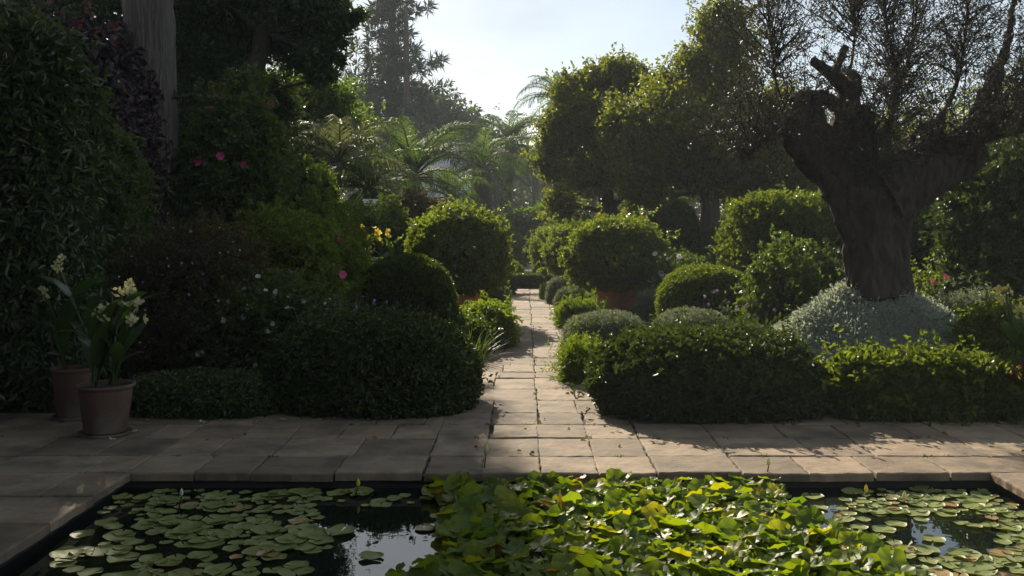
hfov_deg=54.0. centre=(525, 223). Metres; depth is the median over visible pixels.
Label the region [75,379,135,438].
terracotta pot
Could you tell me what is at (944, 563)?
lily pad
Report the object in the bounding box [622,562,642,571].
lily leaf
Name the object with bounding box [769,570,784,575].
lily leaf
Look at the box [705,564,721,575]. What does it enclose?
lily leaf
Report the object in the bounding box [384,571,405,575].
lily leaf
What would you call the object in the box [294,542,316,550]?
lily pad
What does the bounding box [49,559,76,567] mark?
lily pad
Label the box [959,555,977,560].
lily pad
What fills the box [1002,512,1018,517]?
lily pad
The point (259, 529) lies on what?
lily pad
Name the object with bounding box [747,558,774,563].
lily leaf
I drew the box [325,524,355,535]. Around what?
lily pad
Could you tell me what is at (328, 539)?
lily pad
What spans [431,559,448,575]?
lily leaf
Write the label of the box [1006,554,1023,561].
lily pad
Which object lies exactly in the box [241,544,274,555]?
lily pad
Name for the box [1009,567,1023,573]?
lily pad
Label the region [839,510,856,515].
lily pad
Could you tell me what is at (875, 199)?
gnarled tree
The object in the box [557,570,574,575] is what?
lily leaf
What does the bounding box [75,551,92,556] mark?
lily pad
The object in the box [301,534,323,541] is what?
lily pad
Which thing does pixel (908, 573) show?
lily leaf
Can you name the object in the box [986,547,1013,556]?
lily pad
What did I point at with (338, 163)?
palm tree
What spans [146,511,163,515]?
lily pad
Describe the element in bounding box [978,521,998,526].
lily pad
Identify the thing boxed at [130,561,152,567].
lily pad
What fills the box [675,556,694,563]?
lily leaf
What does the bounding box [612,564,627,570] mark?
lily leaf
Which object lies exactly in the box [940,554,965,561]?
lily pad
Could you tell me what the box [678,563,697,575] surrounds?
lily leaf
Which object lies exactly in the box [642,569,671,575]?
lily leaf
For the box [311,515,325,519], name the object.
lily pad
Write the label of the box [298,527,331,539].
lily pad
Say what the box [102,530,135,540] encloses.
lily pad
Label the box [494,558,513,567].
lily leaf
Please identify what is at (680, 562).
lily leaf
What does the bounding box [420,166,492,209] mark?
palm tree
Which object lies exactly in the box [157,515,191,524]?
lily pad
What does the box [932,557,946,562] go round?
lily pad
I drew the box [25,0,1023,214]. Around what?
sky
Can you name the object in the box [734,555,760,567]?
lily leaf
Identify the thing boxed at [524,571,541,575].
lily leaf
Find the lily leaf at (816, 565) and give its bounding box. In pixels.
[807,560,823,566]
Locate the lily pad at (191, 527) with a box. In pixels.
[171,524,202,533]
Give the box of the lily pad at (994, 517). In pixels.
[985,515,997,519]
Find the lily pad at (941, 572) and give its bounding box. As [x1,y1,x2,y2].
[926,568,952,575]
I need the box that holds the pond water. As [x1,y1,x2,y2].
[0,488,1023,575]
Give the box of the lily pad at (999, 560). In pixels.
[986,554,1015,563]
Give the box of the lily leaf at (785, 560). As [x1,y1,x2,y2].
[774,558,789,575]
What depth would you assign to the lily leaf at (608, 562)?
5.17 m
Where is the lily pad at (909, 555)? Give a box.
[905,552,915,557]
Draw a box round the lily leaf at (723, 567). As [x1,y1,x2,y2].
[717,564,746,575]
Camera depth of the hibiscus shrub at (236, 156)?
14.38 m
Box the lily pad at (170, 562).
[154,558,181,566]
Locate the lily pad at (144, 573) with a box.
[138,570,159,575]
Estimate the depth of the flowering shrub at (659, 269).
17.25 m
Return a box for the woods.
[339,50,1020,220]
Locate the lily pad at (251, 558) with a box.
[246,556,258,559]
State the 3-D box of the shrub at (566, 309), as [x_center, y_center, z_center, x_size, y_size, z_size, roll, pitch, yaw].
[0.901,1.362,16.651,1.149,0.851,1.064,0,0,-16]
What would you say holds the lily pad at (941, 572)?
on the pond water
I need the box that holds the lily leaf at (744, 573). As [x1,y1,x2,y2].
[736,570,751,575]
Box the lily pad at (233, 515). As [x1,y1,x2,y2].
[230,513,240,517]
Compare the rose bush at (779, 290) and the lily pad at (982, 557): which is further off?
the rose bush at (779, 290)
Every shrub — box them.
[0,0,126,412]
[0,0,187,174]
[88,105,165,372]
[100,198,281,379]
[105,61,181,265]
[125,365,279,420]
[157,60,306,252]
[286,153,350,218]
[290,174,392,263]
[348,190,417,262]
[351,247,382,301]
[378,187,443,239]
[446,300,519,353]
[459,290,524,348]
[481,285,512,311]
[493,203,544,265]
[497,218,527,269]
[513,199,549,227]
[530,316,601,384]
[536,266,552,280]
[538,281,548,298]
[543,274,577,303]
[544,281,618,328]
[545,201,599,227]
[551,285,591,312]
[559,308,647,348]
[617,189,699,230]
[625,235,675,292]
[631,245,712,300]
[631,287,656,326]
[653,305,731,327]
[696,222,723,265]
[709,181,843,303]
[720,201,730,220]
[910,199,939,297]
[927,275,1023,315]
[933,287,1023,370]
[941,315,961,338]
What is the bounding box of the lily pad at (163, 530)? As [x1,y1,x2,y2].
[160,529,177,533]
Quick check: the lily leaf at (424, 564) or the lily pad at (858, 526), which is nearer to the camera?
the lily leaf at (424, 564)
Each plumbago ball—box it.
[395,191,544,297]
[523,223,563,268]
[531,212,608,276]
[555,202,680,293]
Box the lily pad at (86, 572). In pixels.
[77,567,103,575]
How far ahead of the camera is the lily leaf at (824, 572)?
5.09 m
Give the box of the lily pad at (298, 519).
[288,516,308,523]
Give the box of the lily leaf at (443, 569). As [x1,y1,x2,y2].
[438,565,450,575]
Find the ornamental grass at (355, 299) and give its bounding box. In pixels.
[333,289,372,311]
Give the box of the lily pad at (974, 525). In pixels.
[965,523,982,527]
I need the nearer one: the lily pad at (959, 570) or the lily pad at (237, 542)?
the lily pad at (959, 570)
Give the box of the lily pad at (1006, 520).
[998,518,1020,524]
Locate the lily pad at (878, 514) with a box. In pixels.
[872,512,885,516]
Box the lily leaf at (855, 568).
[849,563,871,575]
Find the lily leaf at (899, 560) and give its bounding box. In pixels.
[878,545,907,570]
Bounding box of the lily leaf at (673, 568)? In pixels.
[667,564,683,575]
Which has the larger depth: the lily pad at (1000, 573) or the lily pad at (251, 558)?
the lily pad at (251, 558)
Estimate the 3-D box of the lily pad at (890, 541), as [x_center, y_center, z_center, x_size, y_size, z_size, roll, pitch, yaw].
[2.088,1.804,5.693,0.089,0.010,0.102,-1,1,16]
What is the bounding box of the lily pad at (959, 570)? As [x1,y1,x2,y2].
[953,568,965,572]
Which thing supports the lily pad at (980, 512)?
on the pond water
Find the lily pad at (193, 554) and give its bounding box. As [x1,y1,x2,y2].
[187,551,212,558]
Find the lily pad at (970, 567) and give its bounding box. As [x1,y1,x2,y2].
[959,561,997,575]
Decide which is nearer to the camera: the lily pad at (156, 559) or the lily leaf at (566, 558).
the lily leaf at (566, 558)
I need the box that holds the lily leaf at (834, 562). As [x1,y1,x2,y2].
[827,558,854,564]
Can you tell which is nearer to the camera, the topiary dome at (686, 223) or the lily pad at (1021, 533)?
the lily pad at (1021, 533)
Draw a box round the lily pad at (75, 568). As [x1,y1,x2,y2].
[62,565,84,572]
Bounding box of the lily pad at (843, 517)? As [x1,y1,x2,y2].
[832,515,854,521]
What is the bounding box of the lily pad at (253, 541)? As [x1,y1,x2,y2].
[242,537,266,544]
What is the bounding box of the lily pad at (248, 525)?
[233,522,255,529]
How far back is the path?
11.37 m
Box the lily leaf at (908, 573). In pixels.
[897,571,914,575]
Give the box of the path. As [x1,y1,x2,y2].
[462,266,608,415]
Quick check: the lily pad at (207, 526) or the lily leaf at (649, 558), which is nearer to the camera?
the lily leaf at (649, 558)
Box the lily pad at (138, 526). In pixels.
[131,523,154,529]
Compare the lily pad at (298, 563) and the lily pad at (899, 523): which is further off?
the lily pad at (899, 523)
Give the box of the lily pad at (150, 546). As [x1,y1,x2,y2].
[135,544,156,550]
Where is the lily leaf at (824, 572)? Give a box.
[821,568,839,575]
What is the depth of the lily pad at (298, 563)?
5.34 m
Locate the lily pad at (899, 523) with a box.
[884,520,906,526]
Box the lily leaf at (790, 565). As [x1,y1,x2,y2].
[780,561,808,574]
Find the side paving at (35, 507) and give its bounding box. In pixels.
[0,472,1023,564]
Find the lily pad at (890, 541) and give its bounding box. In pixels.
[886,539,902,544]
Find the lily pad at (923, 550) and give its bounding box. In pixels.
[908,546,933,554]
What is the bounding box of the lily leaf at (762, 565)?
[751,563,772,575]
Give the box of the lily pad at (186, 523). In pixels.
[178,521,200,526]
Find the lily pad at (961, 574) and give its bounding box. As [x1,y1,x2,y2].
[951,571,968,575]
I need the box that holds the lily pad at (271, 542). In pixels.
[258,539,292,551]
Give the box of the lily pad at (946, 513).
[935,510,956,516]
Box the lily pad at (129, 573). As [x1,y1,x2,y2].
[101,571,138,575]
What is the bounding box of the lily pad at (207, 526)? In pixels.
[201,525,213,527]
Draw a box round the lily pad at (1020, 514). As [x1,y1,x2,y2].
[1014,512,1023,516]
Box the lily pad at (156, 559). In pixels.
[148,558,167,563]
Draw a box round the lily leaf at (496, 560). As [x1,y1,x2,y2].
[482,559,506,562]
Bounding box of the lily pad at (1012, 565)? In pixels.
[1001,561,1021,567]
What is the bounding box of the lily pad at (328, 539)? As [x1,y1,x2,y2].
[308,536,333,543]
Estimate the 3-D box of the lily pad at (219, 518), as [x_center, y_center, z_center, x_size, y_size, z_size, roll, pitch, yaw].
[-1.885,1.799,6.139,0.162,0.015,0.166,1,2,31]
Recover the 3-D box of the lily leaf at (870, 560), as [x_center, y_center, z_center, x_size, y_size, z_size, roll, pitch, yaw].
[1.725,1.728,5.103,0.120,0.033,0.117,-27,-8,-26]
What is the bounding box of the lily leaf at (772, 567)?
[759,564,777,575]
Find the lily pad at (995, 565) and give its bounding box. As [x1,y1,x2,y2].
[989,562,1003,566]
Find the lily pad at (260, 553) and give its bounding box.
[256,549,280,556]
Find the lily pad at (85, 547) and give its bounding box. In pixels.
[69,546,94,553]
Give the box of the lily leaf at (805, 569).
[787,558,809,575]
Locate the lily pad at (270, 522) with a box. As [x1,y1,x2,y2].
[261,519,281,524]
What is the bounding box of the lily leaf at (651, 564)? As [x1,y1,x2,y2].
[642,560,668,571]
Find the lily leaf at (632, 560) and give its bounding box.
[626,557,644,567]
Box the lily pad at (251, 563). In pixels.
[242,560,260,567]
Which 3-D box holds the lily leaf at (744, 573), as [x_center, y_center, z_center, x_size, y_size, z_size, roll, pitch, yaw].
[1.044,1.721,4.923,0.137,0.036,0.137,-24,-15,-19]
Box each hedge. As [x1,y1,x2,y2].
[258,291,494,420]
[512,272,546,287]
[564,294,835,425]
[814,325,1023,426]
[918,128,1023,305]
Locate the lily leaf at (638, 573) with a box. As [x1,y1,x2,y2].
[626,570,646,575]
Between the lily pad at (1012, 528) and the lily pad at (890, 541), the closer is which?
the lily pad at (890, 541)
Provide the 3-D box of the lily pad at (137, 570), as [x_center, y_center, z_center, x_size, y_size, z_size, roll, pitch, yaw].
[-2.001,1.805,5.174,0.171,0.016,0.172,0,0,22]
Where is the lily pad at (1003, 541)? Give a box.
[993,538,1011,544]
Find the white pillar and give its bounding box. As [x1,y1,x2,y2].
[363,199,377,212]
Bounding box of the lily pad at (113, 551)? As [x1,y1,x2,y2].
[106,545,132,554]
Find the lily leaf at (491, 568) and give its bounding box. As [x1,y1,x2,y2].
[481,565,500,575]
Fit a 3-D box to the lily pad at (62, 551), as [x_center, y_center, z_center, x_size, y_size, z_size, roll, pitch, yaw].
[-2.513,1.799,5.504,0.189,0.018,0.157,0,4,9]
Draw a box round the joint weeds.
[2,294,1021,457]
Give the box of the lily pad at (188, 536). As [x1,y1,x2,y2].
[178,533,196,539]
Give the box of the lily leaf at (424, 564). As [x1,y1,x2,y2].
[409,559,440,568]
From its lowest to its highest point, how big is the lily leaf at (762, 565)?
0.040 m
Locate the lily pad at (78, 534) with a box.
[70,529,94,537]
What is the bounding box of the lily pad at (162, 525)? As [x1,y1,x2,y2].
[152,522,172,528]
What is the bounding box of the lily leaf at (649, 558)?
[641,551,668,562]
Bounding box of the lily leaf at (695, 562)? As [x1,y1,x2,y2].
[689,558,720,570]
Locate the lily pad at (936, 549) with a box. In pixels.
[912,544,939,552]
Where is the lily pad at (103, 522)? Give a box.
[94,518,118,526]
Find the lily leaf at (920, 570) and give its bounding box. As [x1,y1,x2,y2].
[907,562,925,573]
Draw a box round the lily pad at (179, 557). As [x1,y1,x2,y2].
[166,554,186,559]
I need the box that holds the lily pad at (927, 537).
[922,534,945,541]
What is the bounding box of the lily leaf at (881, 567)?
[876,566,889,574]
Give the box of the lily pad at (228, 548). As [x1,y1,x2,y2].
[222,544,239,551]
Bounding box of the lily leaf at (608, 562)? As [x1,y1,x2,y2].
[602,559,611,564]
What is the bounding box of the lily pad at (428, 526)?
[415,523,434,530]
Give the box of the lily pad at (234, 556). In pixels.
[229,554,242,558]
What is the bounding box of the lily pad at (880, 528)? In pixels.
[872,525,895,532]
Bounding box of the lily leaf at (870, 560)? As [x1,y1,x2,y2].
[857,556,874,570]
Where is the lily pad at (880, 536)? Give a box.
[866,532,885,538]
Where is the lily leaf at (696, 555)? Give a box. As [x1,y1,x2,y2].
[691,552,708,561]
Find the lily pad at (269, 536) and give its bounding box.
[260,531,281,538]
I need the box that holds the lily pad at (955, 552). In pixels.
[947,547,981,559]
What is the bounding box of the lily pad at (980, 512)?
[975,511,986,514]
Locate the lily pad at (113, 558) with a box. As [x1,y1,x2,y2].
[107,551,139,562]
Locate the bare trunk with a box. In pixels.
[404,5,409,143]
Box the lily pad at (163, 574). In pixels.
[153,571,179,575]
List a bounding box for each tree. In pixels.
[0,0,211,113]
[121,0,178,256]
[173,0,372,132]
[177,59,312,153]
[265,62,385,172]
[287,114,414,207]
[316,142,434,211]
[330,70,423,207]
[333,0,466,202]
[339,111,505,210]
[398,74,504,182]
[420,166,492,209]
[424,127,533,213]
[463,110,547,210]
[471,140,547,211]
[504,149,537,208]
[505,146,724,218]
[512,71,596,195]
[519,42,675,232]
[591,0,828,235]
[675,0,1023,306]
[789,63,1021,202]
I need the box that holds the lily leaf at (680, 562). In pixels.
[675,558,690,568]
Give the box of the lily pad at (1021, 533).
[1007,530,1023,537]
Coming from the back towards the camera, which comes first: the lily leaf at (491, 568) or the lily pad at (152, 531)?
the lily pad at (152, 531)
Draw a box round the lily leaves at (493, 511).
[411,468,921,574]
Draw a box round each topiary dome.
[356,252,459,320]
[654,262,747,321]
[656,199,699,258]
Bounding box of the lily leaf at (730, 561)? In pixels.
[722,559,736,565]
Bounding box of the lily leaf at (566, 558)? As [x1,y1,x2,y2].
[551,552,583,575]
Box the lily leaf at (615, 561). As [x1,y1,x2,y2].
[610,559,619,565]
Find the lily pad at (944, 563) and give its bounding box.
[940,560,963,568]
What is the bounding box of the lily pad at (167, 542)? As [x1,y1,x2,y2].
[159,540,173,543]
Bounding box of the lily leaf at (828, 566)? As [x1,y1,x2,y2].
[821,560,836,569]
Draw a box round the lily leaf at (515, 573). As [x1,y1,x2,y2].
[504,569,520,575]
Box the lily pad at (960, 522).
[954,520,969,524]
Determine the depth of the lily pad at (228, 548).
5.60 m
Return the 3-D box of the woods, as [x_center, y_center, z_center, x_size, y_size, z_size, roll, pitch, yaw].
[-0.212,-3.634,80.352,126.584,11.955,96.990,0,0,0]
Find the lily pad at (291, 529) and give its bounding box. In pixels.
[288,525,316,535]
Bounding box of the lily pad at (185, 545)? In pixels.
[174,541,195,547]
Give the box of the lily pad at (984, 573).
[974,571,994,575]
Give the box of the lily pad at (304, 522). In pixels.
[291,521,309,525]
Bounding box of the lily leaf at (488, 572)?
[473,563,492,573]
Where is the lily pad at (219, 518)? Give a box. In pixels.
[202,514,230,522]
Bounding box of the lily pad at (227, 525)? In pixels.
[223,524,239,528]
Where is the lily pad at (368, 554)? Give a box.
[358,551,383,559]
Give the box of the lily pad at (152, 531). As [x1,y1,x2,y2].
[145,528,166,534]
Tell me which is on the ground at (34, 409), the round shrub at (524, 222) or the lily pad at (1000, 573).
the round shrub at (524, 222)
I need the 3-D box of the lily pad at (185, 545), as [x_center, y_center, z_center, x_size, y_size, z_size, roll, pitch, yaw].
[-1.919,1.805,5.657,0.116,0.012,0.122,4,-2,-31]
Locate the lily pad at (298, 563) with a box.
[283,561,308,568]
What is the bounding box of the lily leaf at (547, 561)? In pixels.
[542,555,551,563]
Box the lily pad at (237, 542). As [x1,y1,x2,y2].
[228,540,244,544]
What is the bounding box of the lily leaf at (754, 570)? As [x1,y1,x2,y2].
[744,567,771,572]
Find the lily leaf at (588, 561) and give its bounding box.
[575,554,602,571]
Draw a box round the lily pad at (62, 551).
[49,546,84,557]
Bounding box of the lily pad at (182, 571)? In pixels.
[168,568,193,575]
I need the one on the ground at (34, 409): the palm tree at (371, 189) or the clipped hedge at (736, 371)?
the clipped hedge at (736, 371)
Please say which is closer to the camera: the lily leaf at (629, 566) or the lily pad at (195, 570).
the lily leaf at (629, 566)
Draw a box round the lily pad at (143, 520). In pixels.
[137,518,156,524]
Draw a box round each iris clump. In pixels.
[462,325,510,360]
[565,290,612,310]
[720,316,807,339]
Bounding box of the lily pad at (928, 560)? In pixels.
[918,556,937,563]
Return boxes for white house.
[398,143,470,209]
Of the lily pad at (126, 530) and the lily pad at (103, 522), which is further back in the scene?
the lily pad at (103, 522)
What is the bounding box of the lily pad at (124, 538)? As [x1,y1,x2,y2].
[115,537,134,541]
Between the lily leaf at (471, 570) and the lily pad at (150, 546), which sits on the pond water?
the lily pad at (150, 546)
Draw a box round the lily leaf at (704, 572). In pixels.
[698,568,718,575]
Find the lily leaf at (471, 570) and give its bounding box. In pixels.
[459,562,481,575]
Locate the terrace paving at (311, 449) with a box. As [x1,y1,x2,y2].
[0,413,1023,481]
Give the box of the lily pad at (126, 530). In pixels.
[115,529,132,534]
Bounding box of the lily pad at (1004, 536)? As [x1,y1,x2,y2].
[996,533,1017,539]
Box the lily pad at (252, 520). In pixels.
[247,517,269,523]
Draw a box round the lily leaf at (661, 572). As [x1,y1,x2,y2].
[656,569,671,575]
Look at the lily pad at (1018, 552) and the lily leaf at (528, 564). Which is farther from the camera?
the lily pad at (1018, 552)
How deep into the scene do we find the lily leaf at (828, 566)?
5.05 m
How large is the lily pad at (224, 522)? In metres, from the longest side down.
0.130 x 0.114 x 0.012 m
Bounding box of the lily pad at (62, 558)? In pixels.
[54,555,77,561]
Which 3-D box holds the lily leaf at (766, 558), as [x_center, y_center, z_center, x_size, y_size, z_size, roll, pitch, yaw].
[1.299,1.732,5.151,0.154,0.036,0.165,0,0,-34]
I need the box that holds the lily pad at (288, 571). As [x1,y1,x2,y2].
[277,565,314,575]
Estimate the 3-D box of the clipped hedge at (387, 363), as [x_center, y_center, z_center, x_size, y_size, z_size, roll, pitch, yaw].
[-1.382,1.230,9.532,2.193,1.106,1.946,0,0,0]
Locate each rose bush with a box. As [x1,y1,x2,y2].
[180,260,354,370]
[206,195,376,311]
[727,223,844,328]
[782,238,844,300]
[910,253,951,301]
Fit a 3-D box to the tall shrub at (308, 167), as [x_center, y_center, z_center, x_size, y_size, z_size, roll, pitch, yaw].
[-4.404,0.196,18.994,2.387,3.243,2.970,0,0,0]
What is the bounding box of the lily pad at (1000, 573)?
[992,571,1008,575]
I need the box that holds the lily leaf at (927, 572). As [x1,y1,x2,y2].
[916,571,935,575]
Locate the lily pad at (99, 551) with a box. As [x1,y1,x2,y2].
[85,544,121,556]
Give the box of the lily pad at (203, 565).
[197,562,212,567]
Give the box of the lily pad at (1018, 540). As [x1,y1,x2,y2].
[1009,536,1023,542]
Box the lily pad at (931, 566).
[919,563,941,568]
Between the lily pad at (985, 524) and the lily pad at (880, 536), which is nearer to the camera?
the lily pad at (880, 536)
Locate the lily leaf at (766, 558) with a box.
[763,554,790,566]
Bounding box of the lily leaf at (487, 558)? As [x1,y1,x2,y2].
[470,557,491,564]
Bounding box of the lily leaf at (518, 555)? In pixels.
[500,553,521,559]
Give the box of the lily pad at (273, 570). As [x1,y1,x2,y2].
[262,566,284,572]
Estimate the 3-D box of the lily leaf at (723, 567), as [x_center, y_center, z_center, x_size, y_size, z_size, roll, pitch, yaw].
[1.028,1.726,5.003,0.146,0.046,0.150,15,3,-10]
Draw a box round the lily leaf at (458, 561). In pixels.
[448,560,462,571]
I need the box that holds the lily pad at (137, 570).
[120,567,154,574]
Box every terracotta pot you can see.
[50,365,91,420]
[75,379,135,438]
[458,292,481,312]
[594,286,635,311]
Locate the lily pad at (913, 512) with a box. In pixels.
[904,508,929,515]
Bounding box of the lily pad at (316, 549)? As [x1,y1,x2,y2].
[300,544,322,553]
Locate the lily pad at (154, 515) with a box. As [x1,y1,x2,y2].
[148,513,162,517]
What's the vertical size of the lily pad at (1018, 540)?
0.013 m
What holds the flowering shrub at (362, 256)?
on the ground at (34, 409)
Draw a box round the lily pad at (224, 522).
[206,520,227,524]
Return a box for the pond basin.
[0,475,1023,567]
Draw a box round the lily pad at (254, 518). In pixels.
[253,515,272,521]
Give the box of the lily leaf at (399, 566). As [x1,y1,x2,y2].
[386,562,404,572]
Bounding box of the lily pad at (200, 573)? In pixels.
[195,568,221,575]
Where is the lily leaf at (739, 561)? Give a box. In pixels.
[734,556,753,572]
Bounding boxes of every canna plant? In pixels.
[32,253,107,377]
[54,278,165,387]
[361,224,393,262]
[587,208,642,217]
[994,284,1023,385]
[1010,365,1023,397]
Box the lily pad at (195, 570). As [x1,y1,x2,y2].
[187,568,204,575]
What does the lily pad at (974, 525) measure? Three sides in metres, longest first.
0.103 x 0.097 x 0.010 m
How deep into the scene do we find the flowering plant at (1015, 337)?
8.77 m
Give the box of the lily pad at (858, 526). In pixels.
[849,524,868,529]
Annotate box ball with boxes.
[504,270,517,293]
[505,259,523,272]
[532,266,542,272]
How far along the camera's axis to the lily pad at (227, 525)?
6.01 m
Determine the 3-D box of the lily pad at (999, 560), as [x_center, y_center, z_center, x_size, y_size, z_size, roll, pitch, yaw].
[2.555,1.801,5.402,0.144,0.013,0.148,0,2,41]
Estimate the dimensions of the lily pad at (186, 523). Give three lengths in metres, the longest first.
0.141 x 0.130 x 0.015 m
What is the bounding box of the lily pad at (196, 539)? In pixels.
[188,536,207,542]
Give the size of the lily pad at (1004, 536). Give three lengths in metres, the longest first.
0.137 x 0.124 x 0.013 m
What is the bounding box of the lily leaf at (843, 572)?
[840,571,852,575]
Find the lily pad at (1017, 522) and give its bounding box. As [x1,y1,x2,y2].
[1006,520,1023,528]
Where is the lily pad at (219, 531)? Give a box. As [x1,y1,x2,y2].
[208,529,229,535]
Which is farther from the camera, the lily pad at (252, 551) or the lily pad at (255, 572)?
the lily pad at (252, 551)
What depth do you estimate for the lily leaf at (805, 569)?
4.99 m
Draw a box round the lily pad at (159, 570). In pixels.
[149,569,163,573]
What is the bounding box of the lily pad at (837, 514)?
[833,513,847,517]
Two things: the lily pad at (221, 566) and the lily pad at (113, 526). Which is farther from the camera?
the lily pad at (113, 526)
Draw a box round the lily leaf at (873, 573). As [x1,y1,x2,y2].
[861,568,878,575]
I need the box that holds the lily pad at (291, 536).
[274,533,307,543]
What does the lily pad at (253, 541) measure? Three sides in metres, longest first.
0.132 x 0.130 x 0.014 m
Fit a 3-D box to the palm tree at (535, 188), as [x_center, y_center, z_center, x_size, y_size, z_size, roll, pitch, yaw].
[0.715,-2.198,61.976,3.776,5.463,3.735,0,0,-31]
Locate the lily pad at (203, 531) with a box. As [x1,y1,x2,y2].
[196,528,217,534]
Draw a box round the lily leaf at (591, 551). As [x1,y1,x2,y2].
[584,548,606,563]
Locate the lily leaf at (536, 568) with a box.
[531,563,551,575]
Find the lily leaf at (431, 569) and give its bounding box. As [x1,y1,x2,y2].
[408,555,438,575]
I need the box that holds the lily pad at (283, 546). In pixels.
[274,542,296,551]
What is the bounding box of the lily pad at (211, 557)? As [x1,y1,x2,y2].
[199,554,217,561]
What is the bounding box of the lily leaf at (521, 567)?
[509,561,526,572]
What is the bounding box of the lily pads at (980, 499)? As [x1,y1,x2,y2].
[97,486,1023,513]
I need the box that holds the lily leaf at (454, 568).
[448,562,466,575]
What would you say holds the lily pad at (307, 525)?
on the pond water
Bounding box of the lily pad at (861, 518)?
[854,516,870,520]
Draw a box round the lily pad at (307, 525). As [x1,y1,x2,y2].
[298,524,318,529]
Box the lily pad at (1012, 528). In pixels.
[988,521,1021,530]
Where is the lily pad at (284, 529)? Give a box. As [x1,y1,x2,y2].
[266,526,288,532]
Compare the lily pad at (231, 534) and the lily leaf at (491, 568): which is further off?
the lily pad at (231, 534)
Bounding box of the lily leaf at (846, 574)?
[842,572,859,575]
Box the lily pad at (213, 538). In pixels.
[208,534,225,540]
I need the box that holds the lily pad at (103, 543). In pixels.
[98,541,110,545]
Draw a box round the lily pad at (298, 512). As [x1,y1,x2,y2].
[289,510,303,514]
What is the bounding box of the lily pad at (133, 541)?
[121,538,144,545]
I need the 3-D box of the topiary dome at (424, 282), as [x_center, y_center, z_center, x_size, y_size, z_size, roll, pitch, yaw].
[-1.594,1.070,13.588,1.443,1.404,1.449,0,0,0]
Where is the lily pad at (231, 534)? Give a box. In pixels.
[217,531,239,538]
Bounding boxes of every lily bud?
[177,488,183,511]
[355,479,359,493]
[484,443,488,467]
[766,457,770,471]
[863,485,867,494]
[901,491,906,503]
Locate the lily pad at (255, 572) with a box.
[232,568,259,575]
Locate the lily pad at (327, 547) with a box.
[323,545,333,548]
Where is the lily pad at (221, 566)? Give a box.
[203,562,236,575]
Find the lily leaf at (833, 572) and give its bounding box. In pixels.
[825,569,840,575]
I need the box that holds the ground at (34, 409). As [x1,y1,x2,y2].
[0,299,650,474]
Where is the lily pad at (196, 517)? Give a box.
[189,515,202,519]
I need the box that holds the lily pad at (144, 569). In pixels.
[139,566,152,571]
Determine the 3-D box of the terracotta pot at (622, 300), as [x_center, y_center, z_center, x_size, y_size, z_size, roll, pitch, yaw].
[1.676,1.460,18.800,0.877,0.540,0.877,0,0,0]
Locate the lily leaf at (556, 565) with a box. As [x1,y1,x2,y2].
[546,561,577,575]
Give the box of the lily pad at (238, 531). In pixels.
[224,529,242,535]
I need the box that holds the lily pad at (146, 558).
[139,553,162,562]
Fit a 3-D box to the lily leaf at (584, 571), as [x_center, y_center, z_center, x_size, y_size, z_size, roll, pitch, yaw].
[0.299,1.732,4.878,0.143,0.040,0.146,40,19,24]
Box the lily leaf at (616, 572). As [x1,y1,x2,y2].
[605,570,621,575]
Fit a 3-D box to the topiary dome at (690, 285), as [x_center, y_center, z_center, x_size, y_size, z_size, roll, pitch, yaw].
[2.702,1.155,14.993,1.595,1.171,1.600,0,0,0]
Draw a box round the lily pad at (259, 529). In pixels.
[250,524,281,533]
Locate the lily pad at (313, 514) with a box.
[307,512,320,515]
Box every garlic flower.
[334,296,387,310]
[703,290,746,322]
[757,304,776,323]
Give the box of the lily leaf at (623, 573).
[619,569,635,575]
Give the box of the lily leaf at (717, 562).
[709,560,733,575]
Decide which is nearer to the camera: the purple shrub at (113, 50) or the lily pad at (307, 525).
the lily pad at (307, 525)
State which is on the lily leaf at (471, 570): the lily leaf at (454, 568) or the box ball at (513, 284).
the lily leaf at (454, 568)
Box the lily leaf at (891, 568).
[884,563,915,574]
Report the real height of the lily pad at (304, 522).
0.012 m
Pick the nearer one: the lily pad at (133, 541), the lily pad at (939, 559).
the lily pad at (939, 559)
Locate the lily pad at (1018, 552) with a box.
[1003,546,1023,555]
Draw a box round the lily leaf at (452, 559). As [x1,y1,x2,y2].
[446,558,465,562]
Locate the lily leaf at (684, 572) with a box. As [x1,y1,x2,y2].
[677,567,700,575]
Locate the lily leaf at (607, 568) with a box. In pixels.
[594,564,619,575]
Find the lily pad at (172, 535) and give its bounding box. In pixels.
[165,530,188,538]
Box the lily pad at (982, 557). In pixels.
[966,553,992,560]
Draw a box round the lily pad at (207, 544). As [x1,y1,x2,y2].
[193,538,224,548]
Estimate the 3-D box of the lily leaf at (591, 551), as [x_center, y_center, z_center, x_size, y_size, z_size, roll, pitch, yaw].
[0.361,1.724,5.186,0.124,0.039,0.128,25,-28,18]
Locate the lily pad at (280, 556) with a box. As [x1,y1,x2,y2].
[261,553,286,560]
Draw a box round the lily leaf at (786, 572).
[778,569,794,574]
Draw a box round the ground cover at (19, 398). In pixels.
[0,270,1022,412]
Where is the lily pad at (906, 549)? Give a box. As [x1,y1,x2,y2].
[893,544,916,552]
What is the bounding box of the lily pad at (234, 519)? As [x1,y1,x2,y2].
[228,517,243,521]
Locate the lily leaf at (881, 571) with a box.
[874,568,886,574]
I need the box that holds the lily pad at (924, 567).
[910,564,928,568]
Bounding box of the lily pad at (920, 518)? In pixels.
[913,516,928,521]
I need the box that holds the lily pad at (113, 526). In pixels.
[103,523,123,529]
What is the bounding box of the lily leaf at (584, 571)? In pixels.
[573,567,594,575]
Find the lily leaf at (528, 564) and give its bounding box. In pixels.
[520,556,543,567]
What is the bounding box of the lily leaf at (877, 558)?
[862,553,880,573]
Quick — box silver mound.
[773,278,972,361]

